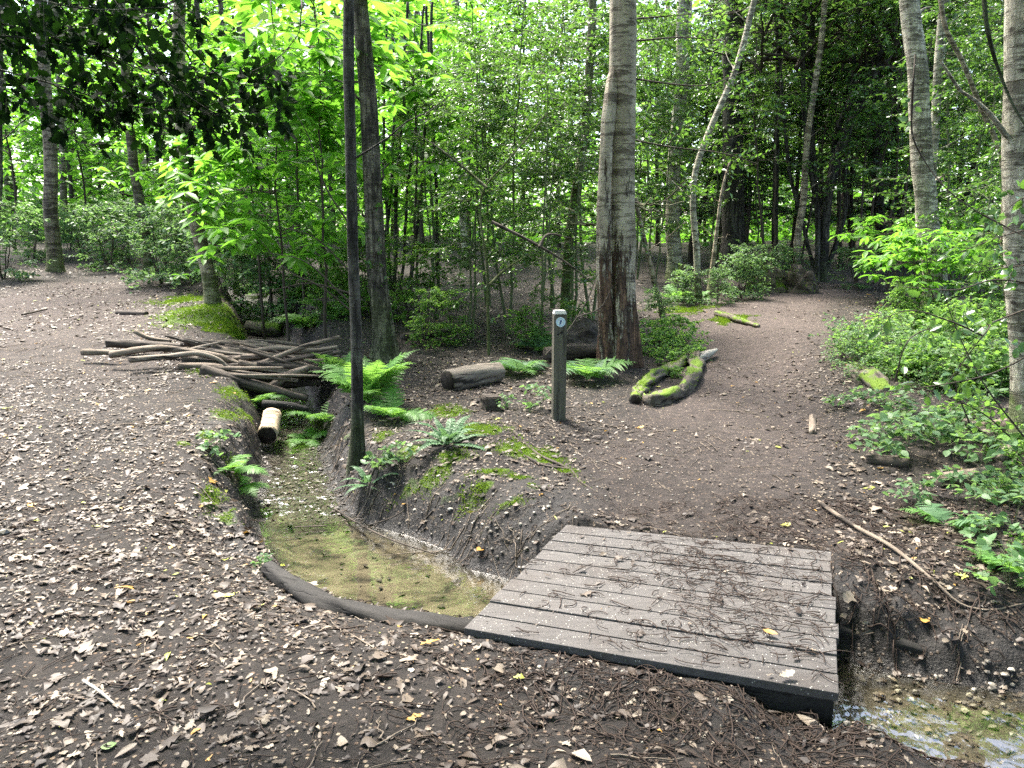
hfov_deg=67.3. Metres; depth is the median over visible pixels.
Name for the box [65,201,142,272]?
undergrowth bush
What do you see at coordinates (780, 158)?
broadleaf tree
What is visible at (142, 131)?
chestnut sapling
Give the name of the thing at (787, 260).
undergrowth bush
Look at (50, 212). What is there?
tree
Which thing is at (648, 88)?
holly branch
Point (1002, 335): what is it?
bramble plant
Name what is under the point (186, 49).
broadleaf tree
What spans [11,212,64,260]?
undergrowth bush
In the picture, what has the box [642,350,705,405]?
mossy log
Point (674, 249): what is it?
tree
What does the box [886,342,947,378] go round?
bramble plant
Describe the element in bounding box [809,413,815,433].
wood chip
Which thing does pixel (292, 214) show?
tree
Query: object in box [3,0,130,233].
broadleaf tree
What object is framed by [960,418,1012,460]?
crooked branch
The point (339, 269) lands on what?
undergrowth bush
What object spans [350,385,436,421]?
fern
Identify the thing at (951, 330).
bramble plant
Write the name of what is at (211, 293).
tree
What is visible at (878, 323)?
bramble plant
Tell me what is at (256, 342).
dead branch
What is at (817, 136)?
holly tree
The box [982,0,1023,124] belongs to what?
hanging stem
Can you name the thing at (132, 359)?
dead branch
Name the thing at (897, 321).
bramble plant
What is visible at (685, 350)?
bramble plant
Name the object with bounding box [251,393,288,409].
fern
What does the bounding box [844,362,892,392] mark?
mossy stump
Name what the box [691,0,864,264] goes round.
holly tree
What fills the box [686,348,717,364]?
broken wood
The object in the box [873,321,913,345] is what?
bramble plant
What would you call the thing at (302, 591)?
edging log
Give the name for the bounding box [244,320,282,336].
log
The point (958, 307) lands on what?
undergrowth bush
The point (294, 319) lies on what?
fern
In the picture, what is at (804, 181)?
tree
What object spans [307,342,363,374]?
fern
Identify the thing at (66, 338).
dirt path
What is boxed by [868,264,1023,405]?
holly branch
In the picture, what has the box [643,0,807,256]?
holly tree
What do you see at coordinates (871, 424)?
seedling plant
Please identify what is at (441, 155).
holly bush
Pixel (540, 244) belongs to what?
fallen branch
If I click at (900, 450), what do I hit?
seedling plant
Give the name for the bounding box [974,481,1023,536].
seedling plant
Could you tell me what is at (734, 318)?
mossy log
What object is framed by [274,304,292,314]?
fern
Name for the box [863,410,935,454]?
seedling plant
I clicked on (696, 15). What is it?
sky
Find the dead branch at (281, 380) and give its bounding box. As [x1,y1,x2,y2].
[228,372,297,381]
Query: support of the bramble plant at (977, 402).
on the ground
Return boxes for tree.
[0,6,33,271]
[1,34,59,219]
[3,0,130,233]
[3,18,89,224]
[17,1,186,226]
[22,0,65,271]
[29,1,177,222]
[52,0,82,233]
[75,0,215,224]
[117,0,154,268]
[132,0,253,224]
[145,1,300,218]
[172,0,221,303]
[172,16,275,201]
[185,0,220,260]
[186,0,272,228]
[206,0,239,294]
[224,1,345,226]
[238,22,253,290]
[240,0,404,241]
[290,139,293,251]
[300,9,381,222]
[303,0,439,218]
[318,0,403,362]
[342,0,502,243]
[343,0,449,477]
[403,0,518,215]
[406,0,535,223]
[414,1,430,241]
[439,0,481,266]
[473,0,591,245]
[501,0,640,248]
[523,0,707,242]
[547,0,684,370]
[560,0,596,328]
[587,1,715,245]
[635,198,686,316]
[638,0,809,262]
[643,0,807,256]
[656,26,754,241]
[659,0,690,279]
[660,0,756,302]
[665,0,847,254]
[674,0,1003,281]
[687,0,793,220]
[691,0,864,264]
[710,1,809,237]
[717,0,744,277]
[744,0,906,264]
[747,0,907,259]
[752,15,894,224]
[757,0,782,265]
[761,0,906,268]
[765,0,941,259]
[771,87,869,227]
[781,16,933,253]
[793,0,831,264]
[798,0,966,283]
[802,9,997,253]
[816,0,995,290]
[823,23,969,205]
[826,4,978,239]
[864,2,998,218]
[869,0,1003,255]
[872,14,888,265]
[899,0,948,313]
[925,1,1002,240]
[931,0,974,178]
[938,0,1002,224]
[938,0,1004,305]
[939,0,1023,452]
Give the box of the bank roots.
[189,398,575,591]
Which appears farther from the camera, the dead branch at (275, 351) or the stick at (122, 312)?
the stick at (122, 312)
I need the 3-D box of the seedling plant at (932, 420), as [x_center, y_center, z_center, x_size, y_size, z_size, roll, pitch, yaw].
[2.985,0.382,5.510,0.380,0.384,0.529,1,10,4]
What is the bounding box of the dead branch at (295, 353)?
[224,344,338,357]
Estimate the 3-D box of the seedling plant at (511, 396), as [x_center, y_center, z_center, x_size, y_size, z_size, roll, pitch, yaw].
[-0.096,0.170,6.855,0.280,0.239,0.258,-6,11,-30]
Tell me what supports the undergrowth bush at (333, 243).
on the ground
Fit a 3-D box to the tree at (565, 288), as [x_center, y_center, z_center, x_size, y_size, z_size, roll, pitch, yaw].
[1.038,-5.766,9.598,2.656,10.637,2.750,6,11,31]
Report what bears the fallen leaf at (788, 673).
on the footbridge
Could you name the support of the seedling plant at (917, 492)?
on the ground
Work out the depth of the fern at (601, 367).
7.89 m
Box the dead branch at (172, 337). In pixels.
[165,334,207,347]
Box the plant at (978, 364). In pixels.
[890,287,1023,440]
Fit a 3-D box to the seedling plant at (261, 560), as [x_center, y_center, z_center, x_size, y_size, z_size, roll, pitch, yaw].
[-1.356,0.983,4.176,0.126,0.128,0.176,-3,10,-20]
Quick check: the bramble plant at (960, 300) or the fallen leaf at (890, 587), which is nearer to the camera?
the fallen leaf at (890, 587)
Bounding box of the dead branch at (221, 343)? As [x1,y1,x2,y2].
[199,340,264,346]
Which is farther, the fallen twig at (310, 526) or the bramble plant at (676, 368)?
the bramble plant at (676, 368)
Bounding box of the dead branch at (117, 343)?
[105,339,189,347]
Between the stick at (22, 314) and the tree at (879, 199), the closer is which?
the stick at (22, 314)
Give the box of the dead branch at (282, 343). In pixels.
[267,340,321,347]
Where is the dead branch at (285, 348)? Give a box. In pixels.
[210,345,337,353]
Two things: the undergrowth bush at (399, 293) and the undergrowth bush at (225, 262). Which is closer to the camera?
the undergrowth bush at (399, 293)
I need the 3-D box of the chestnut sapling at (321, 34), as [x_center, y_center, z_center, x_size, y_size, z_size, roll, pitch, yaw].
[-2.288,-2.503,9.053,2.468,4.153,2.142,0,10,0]
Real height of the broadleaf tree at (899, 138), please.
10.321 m
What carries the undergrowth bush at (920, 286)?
on the ground
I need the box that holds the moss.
[118,290,775,522]
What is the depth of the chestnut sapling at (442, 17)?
18.01 m
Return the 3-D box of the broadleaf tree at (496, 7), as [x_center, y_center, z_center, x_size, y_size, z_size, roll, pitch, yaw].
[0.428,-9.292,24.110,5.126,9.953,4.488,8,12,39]
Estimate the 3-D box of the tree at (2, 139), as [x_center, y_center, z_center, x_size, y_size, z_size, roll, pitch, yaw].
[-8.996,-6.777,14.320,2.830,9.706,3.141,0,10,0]
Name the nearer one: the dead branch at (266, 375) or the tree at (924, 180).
the dead branch at (266, 375)
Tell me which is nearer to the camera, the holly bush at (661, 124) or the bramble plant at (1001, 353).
the bramble plant at (1001, 353)
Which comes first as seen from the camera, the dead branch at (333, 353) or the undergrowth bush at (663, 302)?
the dead branch at (333, 353)
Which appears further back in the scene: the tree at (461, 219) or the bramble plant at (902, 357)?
the tree at (461, 219)
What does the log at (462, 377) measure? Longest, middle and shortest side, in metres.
0.682 x 0.234 x 0.233 m
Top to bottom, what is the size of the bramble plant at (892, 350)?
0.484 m
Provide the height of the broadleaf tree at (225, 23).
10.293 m
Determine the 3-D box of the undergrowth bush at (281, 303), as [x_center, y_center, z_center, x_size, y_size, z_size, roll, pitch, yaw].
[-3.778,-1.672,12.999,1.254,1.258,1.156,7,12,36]
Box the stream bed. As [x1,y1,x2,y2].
[228,290,1023,767]
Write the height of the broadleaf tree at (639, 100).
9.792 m
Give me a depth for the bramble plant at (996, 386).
6.79 m
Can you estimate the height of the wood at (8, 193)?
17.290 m
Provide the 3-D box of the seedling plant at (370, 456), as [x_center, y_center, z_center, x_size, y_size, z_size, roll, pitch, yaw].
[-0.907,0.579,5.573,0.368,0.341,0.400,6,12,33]
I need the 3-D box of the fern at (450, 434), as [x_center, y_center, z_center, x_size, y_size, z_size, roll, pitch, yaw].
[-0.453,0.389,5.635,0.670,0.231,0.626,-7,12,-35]
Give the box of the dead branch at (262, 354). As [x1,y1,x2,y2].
[242,347,299,364]
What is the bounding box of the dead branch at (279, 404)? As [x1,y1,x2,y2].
[262,400,308,411]
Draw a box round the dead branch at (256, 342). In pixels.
[210,340,296,346]
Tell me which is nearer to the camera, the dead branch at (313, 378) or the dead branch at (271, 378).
the dead branch at (271, 378)
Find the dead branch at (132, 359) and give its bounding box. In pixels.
[128,351,230,371]
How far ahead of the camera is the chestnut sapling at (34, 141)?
18.50 m
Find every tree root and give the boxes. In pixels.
[488,417,596,491]
[525,455,583,472]
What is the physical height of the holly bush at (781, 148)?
4.554 m
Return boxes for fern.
[214,454,271,477]
[238,476,271,498]
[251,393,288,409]
[265,284,320,301]
[265,308,333,327]
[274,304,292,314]
[284,402,334,421]
[284,426,326,448]
[294,295,370,318]
[307,276,368,290]
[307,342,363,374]
[309,349,419,402]
[334,466,398,495]
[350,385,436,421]
[405,415,489,455]
[491,357,549,375]
[507,323,551,351]
[566,356,634,379]
[653,284,689,298]
[676,290,711,300]
[896,502,999,534]
[959,545,1013,564]
[969,555,1023,587]
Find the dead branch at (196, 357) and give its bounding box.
[182,356,206,358]
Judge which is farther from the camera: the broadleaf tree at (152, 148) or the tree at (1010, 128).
the broadleaf tree at (152, 148)
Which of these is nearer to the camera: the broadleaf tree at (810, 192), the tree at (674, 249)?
the tree at (674, 249)
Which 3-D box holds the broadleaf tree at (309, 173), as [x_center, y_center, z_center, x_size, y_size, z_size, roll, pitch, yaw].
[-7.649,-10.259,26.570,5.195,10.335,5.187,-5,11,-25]
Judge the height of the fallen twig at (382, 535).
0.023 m
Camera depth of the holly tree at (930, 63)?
18.24 m
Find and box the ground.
[0,228,1023,767]
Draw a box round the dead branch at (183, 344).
[180,342,209,347]
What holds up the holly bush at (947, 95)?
on the ground
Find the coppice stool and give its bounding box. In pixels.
[382,2,439,300]
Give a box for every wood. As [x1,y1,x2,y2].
[0,0,1003,247]
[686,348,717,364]
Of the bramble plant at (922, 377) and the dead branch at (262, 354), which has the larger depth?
the dead branch at (262, 354)
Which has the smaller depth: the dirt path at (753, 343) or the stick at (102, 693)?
the stick at (102, 693)
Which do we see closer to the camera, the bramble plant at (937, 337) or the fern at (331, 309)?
the bramble plant at (937, 337)
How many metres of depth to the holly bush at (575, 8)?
10.88 m
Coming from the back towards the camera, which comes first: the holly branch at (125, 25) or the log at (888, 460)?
the log at (888, 460)
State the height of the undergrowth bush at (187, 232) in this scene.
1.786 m
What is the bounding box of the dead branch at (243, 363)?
[238,360,310,373]
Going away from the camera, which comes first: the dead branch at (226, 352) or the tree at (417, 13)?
the dead branch at (226, 352)
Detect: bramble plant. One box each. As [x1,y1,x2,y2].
[639,316,676,342]
[640,326,677,356]
[649,313,701,346]
[651,344,679,365]
[663,343,702,365]
[664,327,709,350]
[666,365,683,378]
[675,340,713,360]
[808,309,909,366]
[819,333,884,363]
[828,321,883,351]
[831,331,873,351]
[831,348,897,383]
[853,340,893,366]
[856,335,948,382]
[862,309,907,341]
[869,341,917,368]
[872,305,921,322]
[872,320,930,355]
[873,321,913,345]
[876,307,912,329]
[879,329,942,362]
[880,312,909,334]
[882,308,931,330]
[883,337,1009,394]
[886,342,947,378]
[889,331,964,359]
[889,344,942,374]
[892,316,976,340]
[895,337,976,380]
[897,345,1000,393]
[899,360,966,389]
[908,294,973,319]
[915,323,979,344]
[917,341,1009,403]
[922,346,1005,386]
[923,289,1003,319]
[923,319,988,337]
[928,338,994,378]
[930,294,1003,327]
[934,394,994,425]
[941,312,1003,338]
[949,333,1004,346]
[949,339,1007,378]
[958,332,1008,386]
[970,340,1009,391]
[979,419,1023,457]
[981,476,1023,504]
[986,318,1008,344]
[994,439,1023,475]
[997,526,1023,550]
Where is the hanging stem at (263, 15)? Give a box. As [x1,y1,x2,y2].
[252,0,302,70]
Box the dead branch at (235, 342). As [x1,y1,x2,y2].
[232,341,282,351]
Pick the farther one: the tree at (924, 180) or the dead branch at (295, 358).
the tree at (924, 180)
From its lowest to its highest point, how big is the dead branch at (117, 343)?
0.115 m
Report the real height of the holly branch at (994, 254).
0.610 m
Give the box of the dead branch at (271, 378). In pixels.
[229,373,295,379]
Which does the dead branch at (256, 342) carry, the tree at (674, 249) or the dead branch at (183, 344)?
the dead branch at (183, 344)
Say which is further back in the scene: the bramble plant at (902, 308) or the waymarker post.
the bramble plant at (902, 308)
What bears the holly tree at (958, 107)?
on the ground
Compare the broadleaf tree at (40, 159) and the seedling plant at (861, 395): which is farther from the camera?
the broadleaf tree at (40, 159)
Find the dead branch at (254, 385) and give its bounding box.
[199,364,307,401]
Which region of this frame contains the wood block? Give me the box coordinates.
[480,394,501,410]
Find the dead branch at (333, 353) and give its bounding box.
[197,346,340,358]
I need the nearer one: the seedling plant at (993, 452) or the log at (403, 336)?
the seedling plant at (993, 452)
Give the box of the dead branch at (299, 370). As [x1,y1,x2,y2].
[269,365,309,386]
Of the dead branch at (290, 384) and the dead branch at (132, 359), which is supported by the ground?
the dead branch at (290, 384)
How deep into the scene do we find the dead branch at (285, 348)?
8.18 m
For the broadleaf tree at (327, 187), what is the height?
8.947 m
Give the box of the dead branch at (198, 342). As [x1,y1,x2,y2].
[183,338,233,347]
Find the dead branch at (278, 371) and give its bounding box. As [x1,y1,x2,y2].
[228,365,327,377]
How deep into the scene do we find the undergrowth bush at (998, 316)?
6.91 m
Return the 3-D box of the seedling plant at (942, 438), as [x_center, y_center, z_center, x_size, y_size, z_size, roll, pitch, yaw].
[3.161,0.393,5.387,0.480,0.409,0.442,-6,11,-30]
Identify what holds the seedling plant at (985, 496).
on the ground
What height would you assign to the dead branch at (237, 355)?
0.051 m
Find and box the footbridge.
[464,525,838,728]
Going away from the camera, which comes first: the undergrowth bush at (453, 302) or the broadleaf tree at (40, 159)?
the undergrowth bush at (453, 302)
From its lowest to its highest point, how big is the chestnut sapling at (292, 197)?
4.256 m
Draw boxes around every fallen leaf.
[101,742,116,749]
[763,628,777,633]
[779,669,794,676]
[797,714,823,729]
[878,585,896,591]
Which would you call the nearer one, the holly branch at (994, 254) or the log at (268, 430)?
the holly branch at (994, 254)
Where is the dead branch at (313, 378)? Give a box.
[299,372,323,379]
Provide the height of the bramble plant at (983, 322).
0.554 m
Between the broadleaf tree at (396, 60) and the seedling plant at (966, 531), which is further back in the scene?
the broadleaf tree at (396, 60)
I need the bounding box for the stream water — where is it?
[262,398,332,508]
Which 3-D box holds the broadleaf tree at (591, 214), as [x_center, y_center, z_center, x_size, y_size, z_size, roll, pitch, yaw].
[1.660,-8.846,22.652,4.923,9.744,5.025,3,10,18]
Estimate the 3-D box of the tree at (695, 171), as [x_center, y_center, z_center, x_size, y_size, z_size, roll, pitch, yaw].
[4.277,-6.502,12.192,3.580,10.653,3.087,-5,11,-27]
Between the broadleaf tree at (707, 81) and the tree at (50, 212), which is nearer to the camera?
the tree at (50, 212)
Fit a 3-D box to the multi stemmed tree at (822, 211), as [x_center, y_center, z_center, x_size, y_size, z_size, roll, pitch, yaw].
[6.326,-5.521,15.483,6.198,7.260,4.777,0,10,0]
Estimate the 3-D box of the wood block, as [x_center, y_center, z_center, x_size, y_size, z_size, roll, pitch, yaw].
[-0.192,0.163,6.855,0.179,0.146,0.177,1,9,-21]
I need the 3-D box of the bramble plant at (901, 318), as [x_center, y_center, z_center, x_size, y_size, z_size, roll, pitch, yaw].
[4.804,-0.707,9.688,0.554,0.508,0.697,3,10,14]
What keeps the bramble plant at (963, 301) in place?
on the ground
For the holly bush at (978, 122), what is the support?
on the ground
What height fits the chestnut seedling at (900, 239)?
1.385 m
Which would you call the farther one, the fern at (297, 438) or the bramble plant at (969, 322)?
the bramble plant at (969, 322)
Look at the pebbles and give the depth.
3.39 m
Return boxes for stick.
[21,308,46,315]
[81,679,114,703]
[115,310,148,314]
[817,500,1023,610]
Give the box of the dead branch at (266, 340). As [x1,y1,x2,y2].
[245,339,323,351]
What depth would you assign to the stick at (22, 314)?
10.99 m
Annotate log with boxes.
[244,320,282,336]
[257,408,280,443]
[261,561,472,633]
[400,326,457,339]
[441,362,504,390]
[542,342,596,361]
[629,355,688,403]
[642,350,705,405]
[835,622,924,652]
[866,454,908,467]
[933,467,990,487]
[981,418,1006,432]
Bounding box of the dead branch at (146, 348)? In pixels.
[109,335,340,362]
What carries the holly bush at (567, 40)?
on the ground
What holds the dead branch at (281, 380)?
on the dead branch at (254, 385)
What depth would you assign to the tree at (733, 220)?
16.30 m
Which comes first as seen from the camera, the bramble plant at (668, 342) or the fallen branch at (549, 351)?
the fallen branch at (549, 351)
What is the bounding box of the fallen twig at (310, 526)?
[295,525,327,527]
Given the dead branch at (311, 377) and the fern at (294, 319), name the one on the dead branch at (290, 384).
the dead branch at (311, 377)
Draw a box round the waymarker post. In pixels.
[551,310,566,420]
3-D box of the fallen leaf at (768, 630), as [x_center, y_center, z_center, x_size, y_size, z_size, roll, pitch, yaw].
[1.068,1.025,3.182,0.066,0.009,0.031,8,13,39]
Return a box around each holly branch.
[0,0,299,169]
[635,0,775,205]
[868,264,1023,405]
[932,179,1023,290]
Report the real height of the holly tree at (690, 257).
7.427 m
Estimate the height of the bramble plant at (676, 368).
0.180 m
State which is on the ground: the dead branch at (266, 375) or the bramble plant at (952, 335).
the bramble plant at (952, 335)
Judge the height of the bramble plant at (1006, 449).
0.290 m
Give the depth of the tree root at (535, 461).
5.30 m
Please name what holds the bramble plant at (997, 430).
on the ground
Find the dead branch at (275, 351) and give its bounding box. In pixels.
[268,348,309,364]
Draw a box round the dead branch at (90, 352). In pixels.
[80,349,115,355]
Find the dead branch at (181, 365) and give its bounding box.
[177,362,242,370]
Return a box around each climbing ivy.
[361,203,392,319]
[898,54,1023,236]
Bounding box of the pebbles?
[0,415,1018,755]
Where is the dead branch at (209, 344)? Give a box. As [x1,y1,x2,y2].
[171,341,220,353]
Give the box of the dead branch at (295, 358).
[219,350,332,365]
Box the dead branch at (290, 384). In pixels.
[255,379,321,388]
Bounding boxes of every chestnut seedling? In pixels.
[828,212,947,302]
[853,202,993,307]
[877,226,997,312]
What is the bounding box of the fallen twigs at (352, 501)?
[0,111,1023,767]
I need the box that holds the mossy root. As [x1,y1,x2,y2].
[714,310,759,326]
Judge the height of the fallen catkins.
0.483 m
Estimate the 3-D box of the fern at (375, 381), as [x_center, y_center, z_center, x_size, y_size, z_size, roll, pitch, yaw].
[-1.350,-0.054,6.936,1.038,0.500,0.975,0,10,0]
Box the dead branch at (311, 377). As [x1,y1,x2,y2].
[292,373,328,378]
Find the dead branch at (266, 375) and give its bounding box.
[228,373,291,376]
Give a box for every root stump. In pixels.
[567,317,597,343]
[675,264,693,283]
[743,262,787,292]
[785,263,818,293]
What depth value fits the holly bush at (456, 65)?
12.55 m
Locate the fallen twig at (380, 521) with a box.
[355,509,404,529]
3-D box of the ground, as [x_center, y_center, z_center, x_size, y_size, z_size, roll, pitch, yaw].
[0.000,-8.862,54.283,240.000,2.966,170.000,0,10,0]
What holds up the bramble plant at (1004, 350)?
on the ground
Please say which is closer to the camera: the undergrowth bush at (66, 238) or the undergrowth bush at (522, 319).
the undergrowth bush at (522, 319)
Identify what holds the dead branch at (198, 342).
on the dead branch at (172, 337)
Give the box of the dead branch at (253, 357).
[231,352,323,363]
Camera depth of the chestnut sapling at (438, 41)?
14.91 m
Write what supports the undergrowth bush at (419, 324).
on the ground
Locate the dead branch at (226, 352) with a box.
[205,349,245,354]
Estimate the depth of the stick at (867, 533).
3.98 m
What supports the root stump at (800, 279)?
on the dirt path at (753, 343)
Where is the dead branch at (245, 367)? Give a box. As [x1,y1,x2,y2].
[212,366,283,369]
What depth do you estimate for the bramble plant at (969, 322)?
8.76 m
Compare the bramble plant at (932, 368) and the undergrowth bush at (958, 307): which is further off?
the undergrowth bush at (958, 307)
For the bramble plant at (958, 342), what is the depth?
7.32 m
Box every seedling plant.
[195,429,240,456]
[250,552,272,567]
[360,441,406,469]
[377,440,415,466]
[496,391,516,407]
[520,382,550,411]
[822,391,852,407]
[845,385,884,408]
[845,419,893,439]
[848,417,912,457]
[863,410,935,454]
[871,411,920,433]
[872,391,918,410]
[878,385,934,412]
[882,477,937,505]
[892,411,964,449]
[898,403,956,441]
[923,464,992,497]
[927,406,994,432]
[930,417,1006,456]
[943,430,1018,478]
[946,481,1010,525]
[957,510,1021,545]
[959,378,1009,409]
[962,533,1023,595]
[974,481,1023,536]
[977,456,1023,499]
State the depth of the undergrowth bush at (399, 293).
10.93 m
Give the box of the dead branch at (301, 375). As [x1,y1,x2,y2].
[267,373,319,376]
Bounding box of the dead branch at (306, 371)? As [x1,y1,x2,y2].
[276,369,329,373]
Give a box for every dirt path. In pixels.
[0,280,953,767]
[576,266,885,545]
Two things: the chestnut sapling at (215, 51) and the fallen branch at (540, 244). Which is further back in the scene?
the chestnut sapling at (215, 51)
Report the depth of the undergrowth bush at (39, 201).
19.65 m
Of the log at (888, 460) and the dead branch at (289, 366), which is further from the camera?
the dead branch at (289, 366)
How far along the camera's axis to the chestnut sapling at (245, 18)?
10.75 m
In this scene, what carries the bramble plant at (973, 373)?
on the ground
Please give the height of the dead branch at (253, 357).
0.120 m
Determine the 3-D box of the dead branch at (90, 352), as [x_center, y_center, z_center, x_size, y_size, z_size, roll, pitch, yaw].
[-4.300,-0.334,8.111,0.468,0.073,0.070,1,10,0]
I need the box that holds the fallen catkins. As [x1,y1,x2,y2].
[0,486,1023,767]
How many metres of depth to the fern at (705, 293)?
13.26 m
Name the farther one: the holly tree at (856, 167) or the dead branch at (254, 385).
the holly tree at (856, 167)
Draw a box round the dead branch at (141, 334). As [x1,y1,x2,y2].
[133,329,171,341]
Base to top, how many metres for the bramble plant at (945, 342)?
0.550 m
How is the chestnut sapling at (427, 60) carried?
on the ground
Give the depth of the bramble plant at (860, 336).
8.51 m
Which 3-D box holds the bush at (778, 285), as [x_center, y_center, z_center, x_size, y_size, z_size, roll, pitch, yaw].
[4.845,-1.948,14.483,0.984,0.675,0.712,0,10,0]
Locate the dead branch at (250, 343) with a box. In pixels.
[183,342,271,345]
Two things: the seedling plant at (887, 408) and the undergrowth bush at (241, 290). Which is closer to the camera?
the seedling plant at (887, 408)
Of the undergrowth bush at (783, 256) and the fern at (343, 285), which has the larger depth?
the undergrowth bush at (783, 256)
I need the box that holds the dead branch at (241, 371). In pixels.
[224,370,298,380]
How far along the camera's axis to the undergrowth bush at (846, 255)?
14.79 m
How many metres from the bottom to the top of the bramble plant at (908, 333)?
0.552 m
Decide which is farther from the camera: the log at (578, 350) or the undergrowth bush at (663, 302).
the undergrowth bush at (663, 302)
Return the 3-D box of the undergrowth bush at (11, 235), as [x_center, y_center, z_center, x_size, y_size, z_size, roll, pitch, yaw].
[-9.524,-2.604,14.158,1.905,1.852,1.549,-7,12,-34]
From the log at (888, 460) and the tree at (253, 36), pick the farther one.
the tree at (253, 36)
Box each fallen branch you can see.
[491,220,591,282]
[545,274,610,354]
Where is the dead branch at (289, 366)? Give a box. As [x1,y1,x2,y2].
[257,362,324,369]
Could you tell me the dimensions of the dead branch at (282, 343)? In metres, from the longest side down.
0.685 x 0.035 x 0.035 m
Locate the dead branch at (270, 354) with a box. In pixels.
[239,345,317,366]
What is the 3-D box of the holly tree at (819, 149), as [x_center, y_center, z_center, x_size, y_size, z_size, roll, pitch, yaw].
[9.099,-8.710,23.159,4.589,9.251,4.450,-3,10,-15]
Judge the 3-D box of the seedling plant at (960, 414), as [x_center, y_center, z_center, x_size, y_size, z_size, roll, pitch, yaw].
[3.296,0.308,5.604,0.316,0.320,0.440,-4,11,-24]
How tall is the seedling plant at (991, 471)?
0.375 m
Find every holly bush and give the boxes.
[375,57,478,319]
[410,15,548,305]
[413,52,537,338]
[416,0,580,332]
[473,0,608,308]
[489,47,603,335]
[504,0,682,319]
[513,1,651,328]
[581,0,712,279]
[635,56,715,282]
[680,44,787,268]
[716,64,810,264]
[863,0,1003,303]
[912,3,1003,310]
[937,0,1003,305]
[942,26,1003,300]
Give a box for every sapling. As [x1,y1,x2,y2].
[3,27,87,252]
[4,21,164,249]
[89,0,240,261]
[151,54,345,339]
[168,68,364,341]
[172,78,329,321]
[190,42,344,306]
[198,0,383,317]
[211,0,417,338]
[244,1,397,267]
[304,0,456,205]
[312,2,480,308]
[356,0,514,275]
[410,112,552,354]
[412,11,537,253]
[677,161,730,297]
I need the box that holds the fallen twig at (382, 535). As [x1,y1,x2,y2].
[334,508,436,554]
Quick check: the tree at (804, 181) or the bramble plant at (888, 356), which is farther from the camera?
the tree at (804, 181)
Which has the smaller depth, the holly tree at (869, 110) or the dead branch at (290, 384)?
the dead branch at (290, 384)
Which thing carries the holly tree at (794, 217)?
on the ground
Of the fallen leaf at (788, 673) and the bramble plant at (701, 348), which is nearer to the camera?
the fallen leaf at (788, 673)
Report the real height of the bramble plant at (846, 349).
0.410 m
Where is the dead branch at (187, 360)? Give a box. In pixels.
[181,357,311,373]
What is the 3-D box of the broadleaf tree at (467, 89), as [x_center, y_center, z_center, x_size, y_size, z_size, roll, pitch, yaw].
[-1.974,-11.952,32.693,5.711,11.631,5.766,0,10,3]
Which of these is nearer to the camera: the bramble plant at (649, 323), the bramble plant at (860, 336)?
the bramble plant at (860, 336)
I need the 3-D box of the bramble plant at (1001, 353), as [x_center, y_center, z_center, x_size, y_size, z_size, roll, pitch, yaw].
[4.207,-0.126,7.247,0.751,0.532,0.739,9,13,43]
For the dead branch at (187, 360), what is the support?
on the ground
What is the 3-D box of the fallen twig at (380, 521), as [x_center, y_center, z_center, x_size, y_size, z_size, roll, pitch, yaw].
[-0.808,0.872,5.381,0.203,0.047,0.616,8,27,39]
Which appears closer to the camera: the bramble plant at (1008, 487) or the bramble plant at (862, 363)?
the bramble plant at (1008, 487)
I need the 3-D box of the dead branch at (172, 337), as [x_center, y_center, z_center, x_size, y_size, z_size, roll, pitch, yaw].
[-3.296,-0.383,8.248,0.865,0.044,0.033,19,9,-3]
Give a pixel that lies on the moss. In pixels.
(208, 309)
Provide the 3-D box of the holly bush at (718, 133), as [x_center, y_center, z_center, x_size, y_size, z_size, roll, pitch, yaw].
[4.684,-4.819,17.047,1.975,4.901,2.666,-8,12,-37]
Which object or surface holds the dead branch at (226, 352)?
on the dead branch at (253, 357)
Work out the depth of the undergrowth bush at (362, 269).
11.44 m
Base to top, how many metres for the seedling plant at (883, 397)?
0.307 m
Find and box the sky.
[4,0,1001,241]
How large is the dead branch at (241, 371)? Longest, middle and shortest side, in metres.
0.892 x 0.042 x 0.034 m
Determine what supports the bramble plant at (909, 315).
on the ground
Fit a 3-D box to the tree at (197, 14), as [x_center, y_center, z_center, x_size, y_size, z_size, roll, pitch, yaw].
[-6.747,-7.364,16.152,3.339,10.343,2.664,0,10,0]
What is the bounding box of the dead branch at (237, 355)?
[207,355,266,359]
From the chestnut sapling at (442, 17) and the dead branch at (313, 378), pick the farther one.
the chestnut sapling at (442, 17)
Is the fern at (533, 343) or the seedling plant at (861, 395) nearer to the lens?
the seedling plant at (861, 395)
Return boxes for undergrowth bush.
[0,196,55,280]
[0,201,20,265]
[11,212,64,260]
[21,194,105,249]
[39,204,121,259]
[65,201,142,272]
[68,189,156,265]
[98,203,201,289]
[106,198,189,267]
[129,194,253,293]
[146,218,200,279]
[174,231,267,288]
[216,241,296,323]
[217,260,274,315]
[250,252,313,320]
[280,241,338,296]
[292,266,349,328]
[313,244,367,315]
[318,225,408,307]
[328,226,366,280]
[365,240,450,329]
[402,285,457,350]
[428,289,480,345]
[505,300,551,350]
[557,300,595,329]
[637,284,686,319]
[665,263,707,305]
[699,266,736,306]
[715,243,774,301]
[729,239,798,283]
[769,247,810,272]
[826,246,879,288]
[873,279,924,323]
[893,274,936,319]
[920,292,986,342]
[942,256,1003,315]
[974,275,1007,338]
[981,308,1009,395]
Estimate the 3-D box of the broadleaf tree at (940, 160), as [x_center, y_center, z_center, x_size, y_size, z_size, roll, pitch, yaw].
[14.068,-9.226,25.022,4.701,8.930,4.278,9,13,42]

